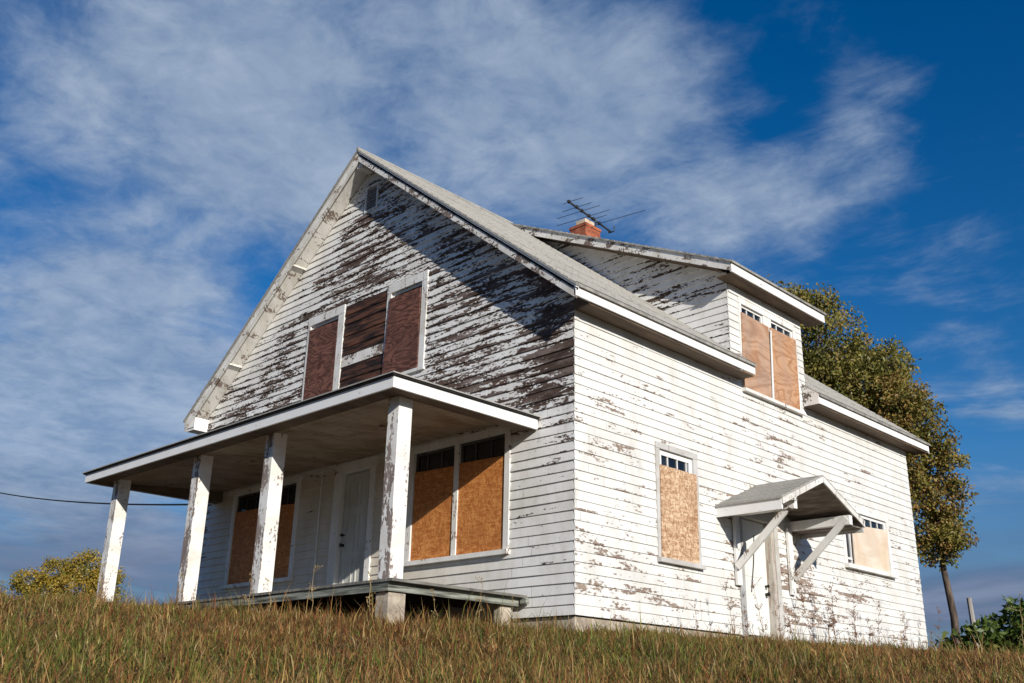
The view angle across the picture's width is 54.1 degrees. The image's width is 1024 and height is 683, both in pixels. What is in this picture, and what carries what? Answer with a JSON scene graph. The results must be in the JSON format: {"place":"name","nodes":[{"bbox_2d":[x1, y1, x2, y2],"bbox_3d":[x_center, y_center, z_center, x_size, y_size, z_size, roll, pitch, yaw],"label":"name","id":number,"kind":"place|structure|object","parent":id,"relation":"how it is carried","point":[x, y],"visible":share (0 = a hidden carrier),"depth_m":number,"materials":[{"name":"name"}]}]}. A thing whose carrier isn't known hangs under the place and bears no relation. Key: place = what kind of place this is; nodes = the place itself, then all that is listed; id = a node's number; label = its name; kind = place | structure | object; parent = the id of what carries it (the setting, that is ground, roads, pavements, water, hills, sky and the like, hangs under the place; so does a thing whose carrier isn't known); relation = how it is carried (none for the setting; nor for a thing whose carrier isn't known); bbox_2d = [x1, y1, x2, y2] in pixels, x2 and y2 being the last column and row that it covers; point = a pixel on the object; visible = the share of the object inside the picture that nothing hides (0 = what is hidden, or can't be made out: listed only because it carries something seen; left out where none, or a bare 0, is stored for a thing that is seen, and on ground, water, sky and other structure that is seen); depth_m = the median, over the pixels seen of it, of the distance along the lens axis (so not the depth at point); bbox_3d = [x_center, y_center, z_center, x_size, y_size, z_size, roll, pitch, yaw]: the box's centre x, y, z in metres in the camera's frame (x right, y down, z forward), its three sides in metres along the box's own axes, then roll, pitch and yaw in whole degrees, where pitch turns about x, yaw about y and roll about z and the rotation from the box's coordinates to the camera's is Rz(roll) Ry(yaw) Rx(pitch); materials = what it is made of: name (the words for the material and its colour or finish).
{"place":"outdoors","nodes":[
{"label":"outdoors","id":0,"kind":"place"},
{"bbox_2d":[0,578,1023,682],"bbox_3d":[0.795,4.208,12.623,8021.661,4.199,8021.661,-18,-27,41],"label":"ground","id":1,"kind":"structure","parent":0,"point":[23,615],"depth_m":8.92,"materials":[{"name":"brown plant"}]},
{"bbox_2d":[0,581,12,598],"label":"shrub","id":2,"kind":"object","parent":1,"relation":"on","point":[5,589],"visible":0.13,"depth_m":37.72,"materials":[{"name":"green plant"}]},
{"bbox_2d":[4,547,128,601],"bbox_3d":[-15.814,8.936,35.325,4.427,3.322,2.210,1,-20,0],"label":"shrub","id":3,"kind":"object","parent":1,"relation":"on","point":[66,570],"visible":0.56,"depth_m":35.32,"materials":[{"name":"yellow plant"}]},
{"bbox_2d":[243,573,255,607],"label":"grass stalk","id":4,"kind":"object","parent":1,"relation":"on","point":[250,592],"depth_m":13.20,"materials":[{"name":"plant"}]},
{"bbox_2d":[263,577,273,612],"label":"grass stalk","id":5,"kind":"object","parent":1,"relation":"on","point":[270,597],"depth_m":12.63,"materials":[{"name":"plant"}]},
{"bbox_2d":[309,565,322,606],"bbox_3d":[-2.409,3.116,12.184,0.165,0.785,0.124,2,-20,-3],"label":"grass stalk","id":6,"kind":"object","parent":1,"relation":"on","point":[312,582],"depth_m":12.25,"materials":[{"name":"plant"}]},
{"bbox_2d":[366,571,372,605],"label":"grass stalk","id":7,"kind":"object","parent":1,"relation":"on","point":[370,580],"depth_m":11.66,"materials":[{"name":"plant"}]},
{"bbox_2d":[430,588,437,619],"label":"grass stalk","id":8,"kind":"object","parent":1,"relation":"on","point":[434,603],"depth_m":11.90,"materials":[{"name":"plant"}]},
{"bbox_2d":[475,577,482,614],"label":"grass stalk","id":9,"kind":"object","parent":1,"relation":"on","point":[478,596],"depth_m":12.47,"materials":[{"name":"plant"}]},
{"bbox_2d":[82,147,930,649],"bbox_3d":[0.565,1.712,20.302,11.754,11.189,14.028,-18,-27,41],"label":"farmhouse","id":10,"kind":"object","parent":1,"relation":"on","point":[416,391],"visible":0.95,"depth_m":16.21,"materials":[{"name":"wood"}]},
{"bbox_2d":[0,492,187,505],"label":"power line","id":11,"kind":"object","parent":10,"relation":"attached to","point":[96,502],"visible":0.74,"depth_m":25.60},
{"bbox_2d":[219,475,301,589],"bbox_3d":[-4.617,3.552,18.539,2.318,1.876,0.166,-18,-27,41],"label":"window","id":12,"kind":"structure","parent":10,"relation":"in","point":[244,516],"depth_m":18.65,"materials":[{"name":"brown wood"}]},
{"bbox_2d":[301,304,347,400],"bbox_3d":[-3.478,0.248,18.677,1.154,1.697,0.114,-18,-27,41],"label":"window","id":13,"kind":"structure","parent":10,"relation":"in","point":[322,368],"depth_m":18.63,"materials":[{"name":"brown wood"}]},
{"bbox_2d":[326,455,378,584],"bbox_3d":[-2.630,3.203,16.665,1.221,2.473,0.162,-18,-27,41],"label":"door","id":14,"kind":"structure","parent":10,"relation":"in","point":[349,554],"depth_m":16.77,"materials":[{"name":"grey paint"}]},
{"bbox_2d":[382,270,428,374],"bbox_3d":[-1.797,-0.252,17.097,1.126,1.786,0.134,-18,-27,41],"label":"window","id":15,"kind":"structure","parent":10,"relation":"in","point":[406,309],"depth_m":17.02,"materials":[{"name":"brown wood"}]},
{"bbox_2d":[403,426,511,566],"bbox_3d":[-0.829,2.343,15.046,2.296,1.876,0.166,-18,-27,41],"label":"window","id":16,"kind":"structure","parent":10,"relation":"in","point":[458,502],"depth_m":15.00,"materials":[{"name":"brown wood"}]},
{"bbox_2d":[557,197,644,233],"bbox_3d":[1.972,-2.562,23.932,1.929,1.167,1.550,8,-21,-19],"label":"tv antenna","id":17,"kind":"object","parent":10,"relation":"attached to","point":[588,215],"visible":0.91,"depth_m":24.03,"materials":[{"name":"metal"}]},
{"bbox_2d":[654,441,705,569],"bbox_3d":[2.487,2.467,15.055,0.166,1.781,1.126,-18,-27,41],"label":"window","id":18,"kind":"structure","parent":10,"relation":"in","point":[676,469],"depth_m":14.98,"materials":[{"name":"beige wood"}]},
{"bbox_2d":[739,513,789,640],"bbox_3d":[4.046,3.809,16.177,0.414,2.184,1.232,-18,-27,41],"label":"door","id":19,"kind":"structure","parent":10,"relation":"in","point":[764,563],"depth_m":16.37,"materials":[{"name":"white paint"}]},
{"bbox_2d":[737,297,805,415],"bbox_3d":[4.669,0.290,18.174,0.166,1.758,2.022,-18,-27,41],"label":"window","id":20,"kind":"structure","parent":10,"relation":"in","point":[768,341],"depth_m":18.10,"materials":[{"name":"beige wood"}]},
{"bbox_2d":[842,506,898,578],"bbox_3d":[6.826,3.846,19.266,0.188,1.193,2.038,-18,-27,41],"label":"window","id":21,"kind":"structure","parent":10,"relation":"in","point":[869,551],"depth_m":19.29,"materials":[{"name":"beige wood"}]},
{"bbox_2d":[689,602,703,635],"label":"dry weed","id":22,"kind":"object","parent":1,"relation":"on","point":[696,620],"visible":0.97,"depth_m":14.02,"materials":[{"name":"brown plant"}]},
{"bbox_2d":[722,582,737,636],"bbox_3d":[3.172,3.977,14.541,0.214,0.999,0.188,12,-23,-28],"label":"dry weed","id":23,"kind":"object","parent":1,"relation":"on","point":[730,608],"visible":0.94,"depth_m":14.56,"materials":[{"name":"brown plant"}]},
{"bbox_2d":[740,610,753,637],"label":"dry weed","id":24,"kind":"object","parent":1,"relation":"on","point":[746,625],"visible":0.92,"depth_m":14.89,"materials":[{"name":"brown plant"}]},
{"bbox_2d":[750,577,767,639],"bbox_3d":[3.801,4.196,15.366,0.202,1.156,0.281,-3,-21,0],"label":"dry weed","id":25,"kind":"object","parent":1,"relation":"on","point":[758,608],"visible":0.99,"depth_m":15.43,"materials":[{"name":"brown plant"}]},
{"bbox_2d":[772,602,784,636],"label":"dry weed","id":26,"kind":"object","parent":1,"relation":"on","point":[778,621],"visible":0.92,"depth_m":15.38,"materials":[{"name":"brown plant"}]},
{"bbox_2d":[783,608,793,641],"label":"dry weed","id":27,"kind":"object","parent":1,"relation":"on","point":[788,625],"visible":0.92,"depth_m":15.68,"materials":[{"name":"brown plant"}]},
{"bbox_2d":[793,564,816,642],"bbox_3d":[4.858,4.419,16.567,0.265,1.517,0.369,11,-29,-34],"label":"dry weed","id":28,"kind":"object","parent":1,"relation":"on","point":[802,599],"visible":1,"depth_m":16.63,"materials":[{"name":"brown plant"}]},
{"bbox_2d":[825,606,835,642],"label":"dry weed","id":29,"kind":"object","parent":1,"relation":"on","point":[828,625],"visible":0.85,"depth_m":16.76,"materials":[{"name":"brown plant"}]},
{"bbox_2d":[822,582,847,641],"bbox_3d":[5.355,4.604,16.625,0.358,1.275,0.308,3,-25,-5],"label":"dry weed","id":30,"kind":"object","parent":1,"relation":"on","point":[833,621],"visible":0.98,"depth_m":16.67,"materials":[{"name":"brown plant"}]},
{"bbox_2d":[765,274,931,493],"bbox_3d":[9.409,4.008,32.169,7.328,11.802,8.871,-18,-27,41],"label":"broadleaf tree","id":31,"kind":"object","parent":1,"relation":"on","point":[852,372],"visible":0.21,"depth_m":31.77,"materials":[{"name":"green plant"}]},
{"bbox_2d":[846,588,863,639],"bbox_3d":[5.745,4.705,16.782,0.277,1.153,0.196,-2,-20,8],"label":"dry weed","id":32,"kind":"object","parent":1,"relation":"on","point":[852,614],"visible":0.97,"depth_m":16.78,"materials":[{"name":"brown plant"}]},
{"bbox_2d":[849,607,862,642],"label":"dry weed","id":33,"kind":"object","parent":1,"relation":"on","point":[854,627],"visible":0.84,"depth_m":17.23,"materials":[{"name":"brown plant"}]},
{"bbox_2d":[865,618,876,644],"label":"dry weed","id":34,"kind":"object","parent":1,"relation":"on","point":[871,634],"visible":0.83,"depth_m":17.46,"materials":[{"name":"brown plant"}]},
{"bbox_2d":[873,600,882,643],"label":"dry weed","id":35,"kind":"object","parent":1,"relation":"on","point":[879,605],"visible":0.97,"depth_m":17.87,"materials":[{"name":"brown plant"}]},
{"bbox_2d":[900,618,907,645],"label":"dry weed","id":36,"kind":"object","parent":1,"relation":"on","point":[905,631],"visible":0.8,"depth_m":18.63,"materials":[{"name":"brown plant"}]},
{"bbox_2d":[899,611,909,647],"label":"dry weed","id":37,"kind":"object","parent":1,"relation":"on","point":[904,630],"visible":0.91,"depth_m":18.12,"materials":[{"name":"brown plant"}]},
{"bbox_2d":[865,368,980,643],"bbox_3d":[12.237,4.904,29.910,3.570,8.844,2.993,5,-21,-11],"label":"broadleaf tree","id":38,"kind":"object","parent":1,"relation":"on","point":[941,530],"visible":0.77,"depth_m":29.93,"materials":[{"name":"green plant"}]},
{"bbox_2d":[933,605,947,647],"bbox_3d":[8.347,5.697,19.561,0.249,1.084,0.179,-14,-25,35],"label":"dry weed","id":39,"kind":"object","parent":1,"relation":"on","point":[938,627],"visible":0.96,"depth_m":19.57,"materials":[{"name":"brown plant"}]},
{"bbox_2d":[966,597,979,646],"bbox_3d":[14.419,9.071,31.240,0.183,2.108,0.625,-10,-23,27],"label":"fence post","id":40,"kind":"object","parent":1,"relation":"on","point":[971,610],"visible":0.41,"depth_m":31.29,"materials":[{"name":"grey wood"}]},
{"bbox_2d":[934,596,1023,654],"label":"shrub","id":41,"kind":"object","parent":1,"relation":"on","point":[991,626],"visible":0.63,"depth_m":24.33,"materials":[{"name":"green plant"}]},
{"bbox_2d":[1006,591,1023,645],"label":"dead stem","id":42,"kind":"object","parent":1,"relation":"on","point":[1021,617],"visible":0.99,"depth_m":22.48,"materials":[{"name":"plant"}]},
{"bbox_2d":[0,0,1023,649],"label":"sky","id":43,"kind":"structure","parent":0,"point":[162,162],"materials":[{"name":"blue"}]}
]}

